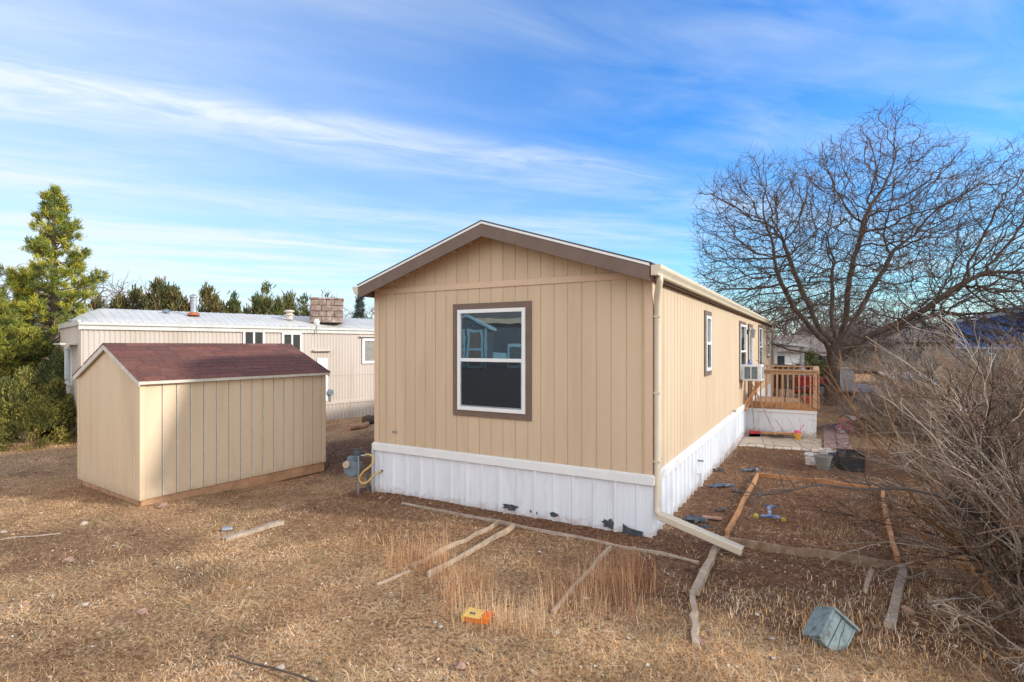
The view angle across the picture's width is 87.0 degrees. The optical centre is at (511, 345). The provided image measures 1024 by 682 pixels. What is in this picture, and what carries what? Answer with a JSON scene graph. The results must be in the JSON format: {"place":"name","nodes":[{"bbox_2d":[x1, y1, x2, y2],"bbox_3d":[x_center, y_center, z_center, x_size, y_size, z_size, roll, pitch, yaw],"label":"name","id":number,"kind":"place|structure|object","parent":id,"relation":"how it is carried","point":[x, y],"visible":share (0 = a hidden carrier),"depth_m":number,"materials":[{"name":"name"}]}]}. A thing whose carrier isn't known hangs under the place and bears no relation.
{"place":"outdoors","nodes":[
{"label":"outdoors","id":0,"kind":"place"},
{"bbox_2d":[0,358,1023,681],"bbox_3d":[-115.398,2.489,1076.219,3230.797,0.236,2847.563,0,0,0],"label":"ground","id":1,"kind":"structure","parent":0,"point":[344,492],"depth_m":5.61,"materials":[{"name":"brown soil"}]},
{"bbox_2d":[0,287,55,383],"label":"pine tree","id":2,"kind":"object","parent":1,"relation":"on","point":[14,341],"visible":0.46,"depth_m":15.51,"materials":[{"name":"green plant"}]},
{"bbox_2d":[0,533,60,539],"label":"stick","id":3,"kind":"object","parent":1,"relation":"on","point":[30,536],"visible":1,"depth_m":6.72,"materials":[{"name":"grey wood"}]},
{"bbox_2d":[0,263,71,358],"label":"leafless tree","id":4,"kind":"object","parent":1,"relation":"on","point":[8,298],"visible":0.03,"depth_m":27.02,"materials":[{"name":"brown plant"}]},
{"bbox_2d":[0,365,76,451],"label":"juniper shrub","id":5,"kind":"object","parent":1,"relation":"on","point":[31,408],"visible":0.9,"depth_m":13.01,"materials":[{"name":"green plant"}]},
{"bbox_2d":[34,345,65,432],"bbox_3d":[-12.899,1.251,15.382,2.216,2.644,2.180,0,0,0],"label":"juniper shrub","id":6,"kind":"object","parent":1,"relation":"on","point":[56,360],"visible":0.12,"depth_m":15.15,"materials":[{"name":"green plant"}]},
{"bbox_2d":[0,182,109,382],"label":"pine tree","id":7,"kind":"object","parent":1,"relation":"on","point":[30,302],"visible":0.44,"depth_m":17.08,"materials":[{"name":"green plant"}]},
{"bbox_2d":[20,266,151,358],"bbox_3d":[-24.389,-1.036,31.994,8.560,7.212,8.100,0,0,-22],"label":"leafless tree","id":8,"kind":"object","parent":1,"relation":"on","point":[118,291],"visible":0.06,"depth_m":31.21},
{"bbox_2d":[85,293,131,310],"bbox_3d":[-21.838,-0.181,30.020,4.347,5.812,4.453,0,0,0],"label":"juniper tree","id":9,"kind":"object","parent":1,"relation":"on","point":[97,303],"visible":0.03,"depth_m":29.61,"materials":[{"name":"green plant"}]},
{"bbox_2d":[112,284,155,309],"bbox_3d":[-21.657,-0.466,31.030,4.223,6.222,4.148,0,0,0],"label":"juniper tree","id":10,"kind":"object","parent":1,"relation":"on","point":[134,294],"visible":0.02,"depth_m":30.81,"materials":[{"name":"green plant"}]},
{"bbox_2d":[133,275,183,310],"bbox_3d":[-19.544,-0.636,29.945,4.957,6.676,5.271,0,0,0],"label":"juniper tree","id":11,"kind":"object","parent":1,"relation":"on","point":[167,296],"visible":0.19,"depth_m":29.85,"materials":[{"name":"green plant"}]},
{"bbox_2d":[155,502,169,507],"bbox_3d":[-5.220,2.384,8.040,0.202,0.088,0.193,0,0,18],"label":"stone","id":12,"kind":"object","parent":1,"relation":"on","point":[163,504],"visible":0.91,"depth_m":8.02,"materials":[{"name":"stone"}]},
{"bbox_2d":[177,295,190,311],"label":"juniper tree","id":13,"kind":"object","parent":1,"relation":"on","point":[185,306],"visible":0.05,"depth_m":30.79,"materials":[{"name":"green plant"}]},
{"bbox_2d":[72,343,330,505],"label":"storage shed","id":14,"kind":"structure","parent":1,"relation":"on","point":[159,422],"depth_m":8.99,"materials":[{"name":"beige wood"}]},
{"bbox_2d":[197,281,226,312],"bbox_3d":[-17.594,-0.535,30.970,5.405,6.472,5.365,0,0,35],"label":"juniper tree","id":15,"kind":"object","parent":1,"relation":"on","point":[213,305],"visible":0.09,"depth_m":30.71,"materials":[{"name":"green plant"}]},
{"bbox_2d":[53,294,373,441],"bbox_3d":[-6.470,0.555,19.828,4.380,4.091,15.900,0,0,45],"label":"trailer home","id":16,"kind":"object","parent":1,"relation":"on","point":[343,352],"visible":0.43,"depth_m":16.12,"materials":[{"name":"metal"}]},
{"bbox_2d":[64,347,71,385],"bbox_3d":[-11.855,0.550,14.414,0.039,1.000,1.300,0,0,-45],"label":"window","id":17,"kind":"structure","parent":16,"relation":"in","point":[67,350],"depth_m":14.40,"materials":[{"name":"white plastic"}]},
{"bbox_2d":[243,332,264,342],"bbox_3d":[-7.543,-0.131,15.777,0.609,0.712,0.039,0,0,-45],"label":"window","id":18,"kind":"structure","parent":16,"relation":"in","point":[248,337],"depth_m":15.76,"materials":[{"name":"white plastic"}]},
{"bbox_2d":[282,333,301,350],"bbox_3d":[-6.752,-0.039,16.568,0.613,0.708,0.039,0,0,-45],"label":"window","id":19,"kind":"structure","parent":16,"relation":"in","point":[295,339],"depth_m":16.61,"materials":[{"name":"white plastic"}]},
{"bbox_2d":[317,358,326,400],"bbox_3d":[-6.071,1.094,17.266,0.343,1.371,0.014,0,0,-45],"label":"door","id":20,"kind":"structure","parent":16,"relation":"in","point":[322,361],"depth_m":17.31,"materials":[{"name":"white"}]},
{"bbox_2d":[309,297,343,322],"bbox_3d":[-6.290,-1.175,18.353,1.080,0.830,1.080,0,0,-17],"label":"chimney","id":21,"kind":"object","parent":16,"relation":"on","point":[326,310],"visible":0.95,"depth_m":17.87,"materials":[{"name":"brick"}]},
{"bbox_2d":[362,338,373,363],"bbox_3d":[-4.763,0.187,18.557,0.867,0.859,0.039,0,0,-45],"label":"window","id":22,"kind":"structure","parent":16,"relation":"in","point":[367,343],"depth_m":18.40,"materials":[{"name":"white plastic"}]},
{"bbox_2d":[220,290,241,313],"bbox_3d":[-17.035,-0.418,32.952,3.994,6.084,3.960,0,0,0],"label":"juniper tree","id":23,"kind":"object","parent":1,"relation":"on","point":[233,304],"visible":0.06,"depth_m":32.92,"materials":[{"name":"green plant"}]},
{"bbox_2d":[222,520,283,540],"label":"garden board","id":24,"kind":"object","parent":1,"relation":"on","point":[232,536],"visible":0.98,"depth_m":6.90,"materials":[{"name":"grey wood"}]},
{"bbox_2d":[237,279,295,314],"bbox_3d":[-14.033,-0.525,31.009,4.914,6.608,5.026,0,0,0],"label":"juniper tree","id":25,"kind":"object","parent":1,"relation":"on","point":[263,304],"visible":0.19,"depth_m":30.70,"materials":[{"name":"green plant"}]},
{"bbox_2d":[228,654,317,681],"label":"cable","id":26,"kind":"object","parent":1,"relation":"on","point":[274,668],"visible":1,"depth_m":3.96,"materials":[{"name":"black rubber"}]},
{"bbox_2d":[282,294,300,315],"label":"juniper tree","id":27,"kind":"object","parent":1,"relation":"on","point":[295,313],"visible":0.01,"depth_m":32.84,"materials":[{"name":"green plant"}]},
{"bbox_2d":[294,292,310,315],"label":"juniper tree","id":28,"kind":"object","parent":1,"relation":"on","point":[304,311],"visible":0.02,"depth_m":32.95,"materials":[{"name":"green plant"}]},
{"bbox_2d":[347,422,369,429],"bbox_3d":[-4.411,2.316,15.511,0.173,0.197,0.725,0,0,32],"label":"log","id":29,"kind":"object","parent":1,"relation":"on","point":[357,426],"visible":1,"depth_m":15.40,"materials":[{"name":"brown wood"}]},
{"bbox_2d":[348,295,372,318],"bbox_3d":[-9.910,-0.774,35.947,2.960,6.551,2.945,0,0,0],"label":"pine tree","id":30,"kind":"object","parent":1,"relation":"on","point":[360,310],"visible":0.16,"depth_m":35.88,"materials":[{"name":"green plant"}]},
{"bbox_2d":[343,448,382,493],"bbox_3d":[-2.418,2.064,8.948,0.758,0.751,0.331,0,0,9],"label":"gas meter","id":31,"kind":"object","parent":1,"relation":"on","point":[353,466],"visible":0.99,"depth_m":8.88,"materials":[{"name":"metal"}]},
{"bbox_2d":[362,415,373,423],"bbox_3d":[-4.307,2.265,16.591,0.281,0.300,0.650,0,0,28],"label":"log","id":32,"kind":"object","parent":1,"relation":"on","point":[369,418],"visible":0.53,"depth_m":16.35,"materials":[{"name":"brown plant"}]},
{"bbox_2d":[376,569,410,585],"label":"garden board","id":33,"kind":"object","parent":1,"relation":"on","point":[393,577],"visible":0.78,"depth_m":5.55,"materials":[{"name":"brown wood"}]},
{"bbox_2d":[410,520,498,568],"bbox_3d":[-0.635,2.389,6.533,0.054,0.087,1.701,0,0,33],"label":"garden board","id":34,"kind":"object","parent":1,"relation":"on","point":[476,533],"visible":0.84,"depth_m":6.54,"materials":[{"name":"brown wood"}]},
{"bbox_2d":[454,661,465,669],"bbox_3d":[-0.387,2.388,4.029,0.086,0.041,0.085,0,0,7],"label":"stone","id":35,"kind":"object","parent":1,"relation":"on","point":[460,665],"visible":1,"depth_m":4.01,"materials":[{"name":"stone"}]},
{"bbox_2d":[427,524,514,577],"bbox_3d":[-0.418,2.388,6.355,0.047,0.099,1.784,0,0,30],"label":"garden board","id":36,"kind":"object","parent":1,"relation":"on","point":[501,533],"visible":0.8,"depth_m":6.30,"materials":[{"name":"brown wood"}]},
{"bbox_2d":[461,607,493,624],"bbox_3d":[-0.303,2.366,4.718,0.260,0.068,0.170,0,0,14],"label":"carton","id":37,"kind":"object","parent":1,"relation":"on","point":[476,615],"visible":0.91,"depth_m":4.68,"materials":[{"name":"yellow cardboard"}]},
{"bbox_2d":[0,445,1000,681],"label":"gravel bits","id":38,"kind":"object","parent":1,"relation":"on","point":[320,663],"visible":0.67,"depth_m":4.83,"materials":[{"name":"gravel"}]},
{"bbox_2d":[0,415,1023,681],"bbox_3d":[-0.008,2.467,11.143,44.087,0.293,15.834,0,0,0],"label":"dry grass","id":39,"kind":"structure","parent":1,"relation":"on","point":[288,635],"depth_m":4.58,"materials":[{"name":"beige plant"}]},
{"bbox_2d":[291,498,739,645],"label":"tall dry weeds","id":40,"kind":"object","parent":1,"relation":"on","point":[629,581],"visible":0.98,"depth_m":5.15,"materials":[{"name":"beige plant"}]},
{"bbox_2d":[401,502,699,563],"bbox_3d":[0.196,2.394,7.077,4.370,0.066,0.045,0,0,31],"label":"garden board","id":41,"kind":"object","parent":1,"relation":"on","point":[555,533],"visible":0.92,"depth_m":6.88,"materials":[{"name":"brown wood"}]},
{"bbox_2d":[353,220,776,555],"bbox_3d":[4.953,0.443,16.148,5.891,4.415,20.232,0,0,30],"label":"mobile home","id":42,"kind":"object","parent":1,"relation":"on","point":[518,371],"visible":0.91,"depth_m":7.75,"materials":[{"name":"beige wood"}]},
{"bbox_2d":[453,301,531,420],"bbox_3d":[-0.313,0.215,7.863,1.340,1.680,0.040,0,0,30],"label":"window","id":43,"kind":"structure","parent":42,"relation":"in","point":[492,342],"depth_m":7.84,"materials":[{"name":"white plastic"}]},
{"bbox_2d":[704,310,711,375],"bbox_3d":[3.665,-0.040,10.065,0.040,1.200,0.680,0,0,30],"label":"window","id":44,"kind":"structure","parent":42,"relation":"in","point":[707,314],"depth_m":9.96,"materials":[{"name":"white plastic"}]},
{"bbox_2d":[739,321,746,382],"bbox_3d":[6.279,0.160,14.664,0.040,1.620,1.420,0,0,30],"label":"window","id":45,"kind":"structure","parent":42,"relation":"in","point":[742,325],"depth_m":14.54,"materials":[{"name":"white plastic"}]},
{"bbox_2d":[748,324,752,396],"bbox_3d":[7.184,0.510,16.242,0.045,2.300,1.100,0,0,30],"label":"door","id":46,"kind":"structure","parent":42,"relation":"in","point":[750,340],"depth_m":15.91,"materials":[{"name":"white plastic"}]},
{"bbox_2d":[741,364,763,403],"bbox_3d":[6.414,1.035,14.365,0.504,1.051,0.626,0,0,30],"label":"air conditioner","id":47,"kind":"object","parent":42,"relation":"attached to","point":[753,372],"visible":1,"depth_m":14.12,"materials":[{"name":"white plastic"}]},
{"bbox_2d":[758,325,762,363],"bbox_3d":[8.780,0.050,19.051,0.040,1.520,1.400,0,0,30],"label":"window","id":48,"kind":"structure","parent":42,"relation":"in","point":[760,328],"depth_m":19.00,"materials":[{"name":"white plastic"}]},
{"bbox_2d":[767,327,769,357],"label":"window","id":49,"kind":"structure","parent":42,"relation":"in","point":[768,333],"depth_m":22.00,"materials":[{"name":"grey glass"}]},
{"bbox_2d":[551,545,611,615],"bbox_3d":[0.764,2.387,5.609,0.049,0.079,1.783,0,0,28],"label":"garden board","id":50,"kind":"object","parent":1,"relation":"on","point":[587,572],"visible":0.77,"depth_m":5.41,"materials":[{"name":"brown wood"}]},
{"bbox_2d":[689,589,699,647],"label":"garden board","id":51,"kind":"object","parent":1,"relation":"on","point":[693,618],"visible":0.93,"depth_m":4.62,"materials":[{"name":"brown wood"}]},
{"bbox_2d":[683,513,707,522],"bbox_3d":[2.486,2.360,7.363,0.284,0.058,0.286,0,0,-7],"label":"plastic scrap","id":52,"kind":"object","parent":1,"relation":"on","point":[692,518],"visible":1,"depth_m":7.35,"materials":[{"name":"plastic"}]},
{"bbox_2d":[691,545,720,595],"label":"garden board","id":53,"kind":"object","parent":1,"relation":"on","point":[702,575],"visible":0.71,"depth_m":5.59,"materials":[{"name":"brown wood"}]},
{"bbox_2d":[702,515,721,520],"bbox_3d":[2.753,2.373,7.429,0.262,0.030,0.100,0,0,21],"label":"brick","id":54,"kind":"object","parent":1,"relation":"on","point":[712,517],"visible":0.86,"depth_m":7.39,"materials":[{"name":"red stone"}]},
{"bbox_2d":[708,482,734,487],"bbox_3d":[3.599,2.403,9.277,0.541,0.056,0.203,0,0,-15],"label":"plastic scrap","id":55,"kind":"object","parent":1,"relation":"on","point":[716,485],"visible":1,"depth_m":9.27,"materials":[{"name":"blue plastic"}]},
{"bbox_2d":[725,473,758,536],"bbox_3d":[3.664,2.405,8.470,0.060,0.158,3.869,0,0,30],"label":"garden board","id":56,"kind":"object","parent":1,"relation":"on","point":[732,522],"visible":0.84,"depth_m":7.81,"materials":[{"name":"orange wood"}]},
{"bbox_2d":[753,504,785,521],"bbox_3d":[3.622,2.370,7.654,0.417,0.107,0.485,0,0,18],"label":"toy scooter","id":57,"kind":"object","parent":1,"relation":"on","point":[769,515],"visible":1,"depth_m":7.48,"materials":[{"name":"blue plastic"}]},
{"bbox_2d":[739,443,818,451],"bbox_3d":[6.671,2.603,13.300,1.985,0.194,0.332,0,0,30],"label":"brick edging","id":58,"kind":"object","parent":1,"relation":"on","point":[775,447],"visible":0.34,"depth_m":13.30,"materials":[{"name":"brick"}]},
{"bbox_2d":[740,434,820,448],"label":"patio slab","id":59,"kind":"structure","parent":1,"relation":"on","point":[791,442],"depth_m":14.05,"materials":[{"name":"concrete"}]},
{"bbox_2d":[748,381,760,436],"bbox_3d":[6.717,1.727,14.910,0.322,1.561,0.472,0,0,28],"label":"broom","id":60,"kind":"object","parent":59,"relation":"on","point":[754,433],"visible":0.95,"depth_m":14.79,"materials":[{"name":"plastic"}]},
{"bbox_2d":[751,383,783,438],"bbox_3d":[6.913,1.773,14.751,0.344,1.458,0.915,0,0,-40],"label":"garden rake","id":61,"kind":"object","parent":59,"relation":"on","point":[768,419],"visible":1,"depth_m":14.66,"materials":[{"name":"brown wood"}]},
{"bbox_2d":[761,433,803,437],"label":"board","id":62,"kind":"object","parent":59,"relation":"on","point":[802,436],"visible":0.5,"depth_m":14.64,"materials":[{"name":"brown wood"}]},
{"bbox_2d":[762,432,793,434],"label":"board","id":63,"kind":"object","parent":62,"relation":"on","point":[788,433],"visible":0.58,"depth_m":14.61,"materials":[{"name":"orange wood"}]},
{"bbox_2d":[793,425,803,439],"bbox_3d":[7.582,2.288,14.267,0.262,0.424,0.210,0,0,30],"label":"toy pail","id":64,"kind":"object","parent":59,"relation":"on","point":[798,433],"visible":0.88,"depth_m":14.21,"materials":[{"name":"yellow plastic"}]},
{"bbox_2d":[746,365,819,438],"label":"deck","id":65,"kind":"structure","parent":1,"relation":"on","point":[780,410],"depth_m":14.86,"materials":[{"name":"brown wood"}]},
{"bbox_2d":[772,364,792,396],"bbox_3d":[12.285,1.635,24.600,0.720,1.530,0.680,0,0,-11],"label":"patio chair","id":66,"kind":"object","parent":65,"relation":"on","point":[780,386],"visible":0.25,"depth_m":24.34,"materials":[{"name":"beige"}]},
{"bbox_2d":[784,369,809,402],"bbox_3d":[8.366,1.198,15.875,0.544,0.986,0.590,0,0,1],"label":"patio chair","id":67,"kind":"object","parent":65,"relation":"on","point":[791,387],"visible":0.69,"depth_m":16.05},
{"bbox_2d":[774,341,809,395],"bbox_3d":[11.732,0.905,27.150,4.400,2.990,3.900,0,0,0],"label":"carport","id":68,"kind":"object","parent":1,"relation":"on","point":[800,345],"visible":0.11,"depth_m":25.43,"materials":[{"name":"white metal"}]},
{"bbox_2d":[750,290,837,335],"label":"leafless tree","id":69,"kind":"object","parent":1,"relation":"on","point":[797,331],"visible":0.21,"depth_m":47.34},
{"bbox_2d":[792,346,825,377],"bbox_3d":[19.948,1.359,35.996,3.276,2.627,2.994,0,0,0],"label":"evergreen bush","id":70,"kind":"object","parent":1,"relation":"on","point":[811,360],"visible":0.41,"depth_m":35.63,"materials":[{"name":"green plant"}]},
{"bbox_2d":[795,368,823,396],"bbox_3d":[12.920,1.675,25.801,4.450,1.450,1.900,0,0,-8],"label":"parked car","id":71,"kind":"object","parent":1,"relation":"on","point":[807,383],"visible":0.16,"depth_m":25.00,"materials":[{"name":"red metal"}]},
{"bbox_2d":[774,335,846,364],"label":"white house","id":72,"kind":"structure","parent":1,"relation":"on","point":[781,355],"depth_m":42.00,"materials":[{"name":"white"}]},
{"bbox_2d":[777,355,785,363],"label":"window","id":73,"kind":"structure","parent":72,"relation":"in","point":[780,358],"depth_m":41.94,"materials":[{"name":"black glass"}]},
{"bbox_2d":[804,452,817,464],"bbox_3d":[6.305,2.391,11.357,0.284,0.230,0.284,0,0,0],"label":"bucket","id":74,"kind":"object","parent":1,"relation":"on","point":[809,455],"visible":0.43,"depth_m":11.29,"materials":[{"name":"white plastic"}]},
{"bbox_2d":[729,537,893,569],"bbox_3d":[3.366,2.372,6.168,1.648,0.131,0.060,0,0,25],"label":"garden board","id":75,"kind":"object","parent":1,"relation":"on","point":[773,548],"visible":0.75,"depth_m":6.14,"materials":[{"name":"brown wood"}]},
{"bbox_2d":[759,473,878,487],"bbox_3d":[5.433,2.431,9.632,1.862,0.134,0.060,0,0,34],"label":"garden board","id":76,"kind":"object","parent":1,"relation":"on","point":[821,480],"visible":0.59,"depth_m":9.64,"materials":[{"name":"orange wood"}]},
{"bbox_2d":[813,454,832,470],"bbox_3d":[6.218,2.345,10.786,0.334,0.300,0.334,0,0,0],"label":"planter","id":77,"kind":"object","parent":1,"relation":"on","point":[820,461],"visible":0.83,"depth_m":10.69,"materials":[{"name":"grey plastic"}]},
{"bbox_2d":[819,448,835,453],"bbox_3d":[6.830,2.363,11.654,0.354,0.307,0.354,0,0,0],"label":"bucket","id":78,"kind":"object","parent":1,"relation":"on","point":[826,450],"visible":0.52,"depth_m":11.65,"materials":[{"name":"white plastic"}]},
{"bbox_2d":[778,285,882,357],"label":"leafless tree","id":79,"kind":"object","parent":1,"relation":"on","point":[837,320],"visible":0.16,"depth_m":50.52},
{"bbox_2d":[802,606,860,649],"bbox_3d":[2.581,2.320,4.387,0.377,0.421,0.334,0,0,-11],"label":"wooden box","id":80,"kind":"object","parent":1,"relation":"on","point":[824,624],"visible":0.81,"depth_m":4.32,"materials":[{"name":"blue paint"}]},
{"bbox_2d":[828,452,835,466],"bbox_3d":[6.697,2.372,11.180,0.264,0.270,0.264,0,0,0],"label":"bucket","id":81,"kind":"object","parent":1,"relation":"on","point":[833,454],"visible":0.38,"depth_m":11.11,"materials":[{"name":"grey plastic"}]},
{"bbox_2d":[823,423,851,448],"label":"paver path","id":82,"kind":"structure","parent":1,"relation":"on","point":[827,433],"depth_m":14.99,"materials":[{"name":"grey concrete"}]},
{"bbox_2d":[836,415,855,432],"bbox_3d":[9.830,2.316,15.875,0.664,0.531,0.326,0,0,-9],"label":"bicycle","id":83,"kind":"object","parent":82,"relation":"on","point":[853,418],"visible":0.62,"depth_m":15.85,"materials":[{"name":"pink paint"}]},
{"bbox_2d":[836,449,864,472],"bbox_3d":[6.785,2.306,10.812,0.366,0.390,0.366,0,0,6],"label":"crate","id":84,"kind":"object","parent":1,"relation":"on","point":[851,467],"visible":0.85,"depth_m":10.65,"materials":[{"name":"black plastic"}]},
{"bbox_2d":[683,90,1023,406],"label":"bare tree","id":85,"kind":"object","parent":1,"relation":"on","point":[840,337],"visible":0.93,"depth_m":21.92,"materials":[{"name":"brown plant"}]},
{"bbox_2d":[825,302,897,372],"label":"leafless tree","id":86,"kind":"object","parent":1,"relation":"on","point":[860,359],"visible":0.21,"depth_m":49.52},
{"bbox_2d":[863,569,873,592],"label":"garden board","id":87,"kind":"object","parent":1,"relation":"on","point":[868,580],"visible":0.89,"depth_m":5.47,"materials":[{"name":"brown wood"}]},
{"bbox_2d":[716,431,1023,563],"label":"branch","id":88,"kind":"object","parent":1,"relation":"on","point":[957,503],"visible":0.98,"depth_m":5.23,"materials":[{"name":"brown wood"}]},
{"bbox_2d":[798,325,954,372],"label":"house","id":89,"kind":"structure","parent":1,"relation":"on","point":[846,361],"depth_m":49.04,"materials":[{"name":"beige"}]},
{"bbox_2d":[842,349,921,360],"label":"window","id":90,"kind":"structure","parent":89,"relation":"in","point":[911,353],"depth_m":48.48,"materials":[{"name":"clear glass"}]},
{"bbox_2d":[737,288,1023,637],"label":"bare shrub","id":91,"kind":"object","parent":1,"relation":"on","point":[1005,512],"visible":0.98,"depth_m":5.16,"materials":[{"name":"brown plant"}]},
{"bbox_2d":[817,376,958,435],"bbox_3d":[11.100,1.838,15.687,3.897,2.113,3.410,0,0,0],"label":"bare shrub","id":92,"kind":"object","parent":1,"relation":"on","point":[874,402],"visible":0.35,"depth_m":15.83,"materials":[{"name":"brown plant"}]},
{"bbox_2d":[881,490,900,561],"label":"garden board","id":93,"kind":"object","parent":1,"relation":"on","point":[894,546],"visible":0.66,"depth_m":6.71,"materials":[{"name":"orange wood"}]},
{"bbox_2d":[884,563,906,629],"bbox_3d":[3.726,2.387,5.213,0.094,0.090,1.639,0,0,39],"label":"garden board","id":94,"kind":"object","parent":1,"relation":"on","point":[896,600],"visible":0.81,"depth_m":4.99,"materials":[{"name":"grey wood"}]},
{"bbox_2d":[857,299,941,325],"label":"leafless tree","id":95,"kind":"object","parent":1,"relation":"on","point":[897,314],"visible":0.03,"depth_m":55.55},
{"bbox_2d":[900,605,914,613],"bbox_3d":[3.566,2.384,4.868,0.106,0.049,0.118,0,0,31],"label":"stone","id":96,"kind":"object","parent":1,"relation":"on","point":[906,609],"visible":0.87,"depth_m":4.86,"materials":[{"name":"stone"}]},
{"bbox_2d":[806,322,1023,471],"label":"bare shrub","id":97,"kind":"object","parent":1,"relation":"on","point":[921,392],"visible":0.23,"depth_m":11.17,"materials":[{"name":"brown plant"}]},
{"bbox_2d":[811,324,1023,554],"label":"bare shrub","id":98,"kind":"object","parent":1,"relation":"on","point":[1019,462],"visible":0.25,"depth_m":7.02,"materials":[{"name":"brown plant"}]},
{"bbox_2d":[817,319,1023,440],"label":"bare shrub","id":99,"kind":"object","parent":1,"relation":"on","point":[912,380],"visible":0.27,"depth_m":14.70,"materials":[{"name":"brown plant"}]},
{"bbox_2d":[822,522,1023,681],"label":"brushwood","id":100,"kind":"object","parent":1,"relation":"on","point":[993,618],"visible":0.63,"depth_m":4.63,"materials":[{"name":"brown wood"}]},
{"bbox_2d":[837,333,1022,412],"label":"bare shrub","id":101,"kind":"object","parent":1,"relation":"on","point":[886,391],"visible":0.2,"depth_m":18.63,"materials":[{"name":"brown plant"}]},
{"bbox_2d":[860,337,1023,498],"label":"bare shrub","id":102,"kind":"object","parent":1,"relation":"on","point":[986,388],"visible":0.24,"depth_m":8.25,"materials":[{"name":"brown plant"}]},
{"bbox_2d":[914,516,1023,681],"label":"bare shrub","id":103,"kind":"object","parent":1,"relation":"on","point":[988,605],"visible":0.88,"depth_m":4.25,"materials":[{"name":"plant"}]},
{"bbox_2d":[935,348,1023,437],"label":"bare shrub","id":104,"kind":"object","parent":1,"relation":"on","point":[996,380],"visible":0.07,"depth_m":11.79,"materials":[{"name":"brown plant"}]},
{"bbox_2d":[951,305,1023,383],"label":"blue house","id":105,"kind":"structure","parent":1,"relation":"on","point":[994,317],"depth_m":29.68,"materials":[{"name":"blue"}]},
{"bbox_2d":[0,0,1023,334],"label":"sky","id":106,"kind":"structure","parent":0,"point":[311,147],"materials":[{"name":"blue"}]},
{"bbox_2d":[840,368,854,387],"bbox_3d":[18.505,1.820,30.000,0.800,1.160,0.700,0,0,0],"label":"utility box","id":107,"kind":"object","parent":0,"point":[848,377],"visible":0.39,"depth_m":29.70,"materials":[{"name":"metal"}]},
{"bbox_2d":[841,383,895,392],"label":"road","id":108,"kind":"structure","parent":0,"point":[864,388],"depth_m":29.60,"materials":[{"name":"grey asphalt"}]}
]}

